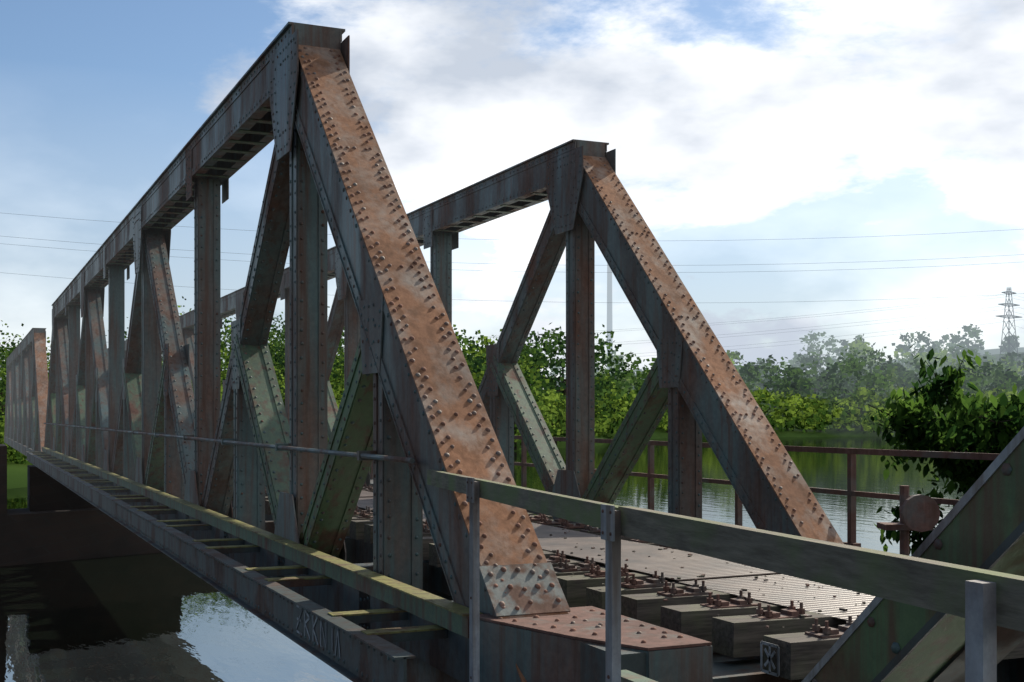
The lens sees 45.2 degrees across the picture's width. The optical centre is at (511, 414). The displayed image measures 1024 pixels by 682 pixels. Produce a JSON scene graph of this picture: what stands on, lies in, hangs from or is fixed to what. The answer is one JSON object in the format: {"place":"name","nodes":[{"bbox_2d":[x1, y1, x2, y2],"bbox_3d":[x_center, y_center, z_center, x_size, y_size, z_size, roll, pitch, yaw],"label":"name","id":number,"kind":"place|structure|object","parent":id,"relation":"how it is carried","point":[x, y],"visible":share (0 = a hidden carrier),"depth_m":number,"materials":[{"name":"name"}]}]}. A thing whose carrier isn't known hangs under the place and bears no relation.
{"place":"outdoors","nodes":[
{"label":"outdoors","id":0,"kind":"place"},
{"bbox_2d":[0,436,962,681],"bbox_3d":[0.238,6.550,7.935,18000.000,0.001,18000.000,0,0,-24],"label":"river water","id":1,"kind":"structure","parent":0,"point":[156,617],"depth_m":42.41,"materials":[{"name":"liquid"}]},
{"bbox_2d":[0,21,1023,681],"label":"bridge","id":2,"kind":"structure","parent":0,"point":[90,357],"depth_m":16.11,"materials":[{"name":"grey metal"}]},
{"bbox_2d":[30,447,482,634],"bbox_3d":[-10.124,1.433,29.590,0.650,0.190,47.000,0,0,-24],"label":"frame","id":3,"kind":"object","parent":2,"relation":"attached to","point":[444,603],"visible":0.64,"depth_m":11.60,"materials":[{"name":"grey metal"}]},
{"bbox_2d":[8,107,656,681],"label":"bridge girders","id":4,"kind":"object","parent":2,"relation":"attached to","point":[266,391],"visible":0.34,"depth_m":17.98,"materials":[{"name":"grey metal"}]},
{"bbox_2d":[4,45,843,681],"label":"rusty diagonal beams","id":5,"kind":"structure","parent":2,"relation":"attached to","point":[504,543],"depth_m":11.37,"materials":[{"name":"brown metal"}]},
{"bbox_2d":[7,337,1023,681],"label":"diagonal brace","id":6,"kind":"object","parent":2,"relation":"attached to","point":[983,525],"visible":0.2,"depth_m":5.00,"materials":[{"name":"metal"}]},
{"bbox_2d":[295,605,779,676],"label":"graffiti tags","id":7,"kind":"object","parent":2,"relation":"attached to","point":[769,660],"visible":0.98,"depth_m":7.46,"materials":[{"name":"paint"}]},
{"bbox_2d":[114,30,1011,681],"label":"rivets","id":8,"kind":"object","parent":2,"relation":"attached to","point":[1006,470],"visible":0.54,"depth_m":15.26,"materials":[{"name":"paint"}]},
{"bbox_2d":[299,47,831,642],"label":"rivets","id":9,"kind":"object","parent":2,"relation":"attached to","point":[465,503],"visible":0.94,"depth_m":10.54,"materials":[{"name":"brown metal"}]},
{"bbox_2d":[0,0,1023,378],"label":"sky","id":10,"kind":"structure","parent":0,"point":[741,124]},
{"bbox_2d":[7,347,1023,488],"bbox_3d":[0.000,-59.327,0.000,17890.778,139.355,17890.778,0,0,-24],"label":"terrain","id":11,"kind":"structure","parent":0,"point":[16,475],"depth_m":361.39,"materials":[{"name":"green plant"}]},
{"bbox_2d":[0,296,1023,465],"bbox_3d":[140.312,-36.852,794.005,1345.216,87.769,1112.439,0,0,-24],"label":"trees","id":12,"kind":"object","parent":11,"relation":"on","point":[796,379],"depth_m":370.46,"materials":[{"name":"green plant"}]},
{"bbox_2d":[4,213,1023,360],"bbox_3d":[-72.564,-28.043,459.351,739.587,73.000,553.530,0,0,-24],"label":"pylon wires","id":13,"kind":"object","parent":11,"relation":"on","point":[1004,316],"visible":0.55,"depth_m":611.28,"materials":[{"name":"metal"}]},
{"bbox_2d":[607,263,612,368],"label":"mast","id":14,"kind":"object","parent":11,"relation":"on","point":[609,301],"visible":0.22,"depth_m":1497.18,"materials":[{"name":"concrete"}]},
{"bbox_2d":[480,562,570,616],"bbox_3d":[0.084,1.175,8.279,0.540,0.302,0.311,0,0,-24],"label":"gusset plate","id":15,"kind":"object","parent":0,"point":[540,598],"visible":0.86,"depth_m":8.26,"materials":[{"name":"grey metal"}]},
{"bbox_2d":[354,512,858,650],"bbox_3d":[0.115,1.329,12.194,3.986,0.042,10.061,0,0,-24],"label":"rusty steel plate","id":16,"kind":"object","parent":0,"point":[630,636],"visible":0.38,"depth_m":7.67,"materials":[{"name":"brown metal"}]},
{"bbox_2d":[357,490,875,621],"bbox_3d":[-8.205,1.327,32.454,1.140,0.040,67.650,0,0,-24],"label":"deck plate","id":17,"kind":"object","parent":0,"point":[729,577],"visible":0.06,"depth_m":10.28,"materials":[{"name":"grey metal"}]},
{"bbox_2d":[231,489,1023,679],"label":"railway sleepers","id":18,"kind":"object","parent":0,"point":[735,632],"visible":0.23,"depth_m":8.40},
{"bbox_2d":[265,436,998,678],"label":"bridge rail","id":19,"kind":"object","parent":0,"point":[826,630],"visible":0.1,"depth_m":14.07,"materials":[{"name":"brown metal"}]},
{"bbox_2d":[466,427,1023,681],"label":"railing posts","id":20,"kind":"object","parent":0,"point":[980,636],"visible":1,"depth_m":5.22,"materials":[{"name":"grey metal"}]},
{"bbox_2d":[427,469,1023,631],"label":"handrail","id":21,"kind":"object","parent":20,"relation":"attached to","point":[938,586],"visible":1,"depth_m":3.99,"materials":[{"name":"grey metal"}]},
{"bbox_2d":[877,485,939,555],"bbox_3d":[4.153,1.250,12.805,0.500,1.000,0.690,0,0,0],"label":"round sign","id":22,"kind":"object","parent":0,"point":[919,512],"visible":0.92,"depth_m":12.46,"materials":[{"name":"brown metal"}]},
{"bbox_2d":[864,344,1023,554],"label":"leafy bush","id":23,"kind":"object","parent":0,"point":[959,434],"depth_m":30.09,"materials":[{"name":"green plant"}]}
]}

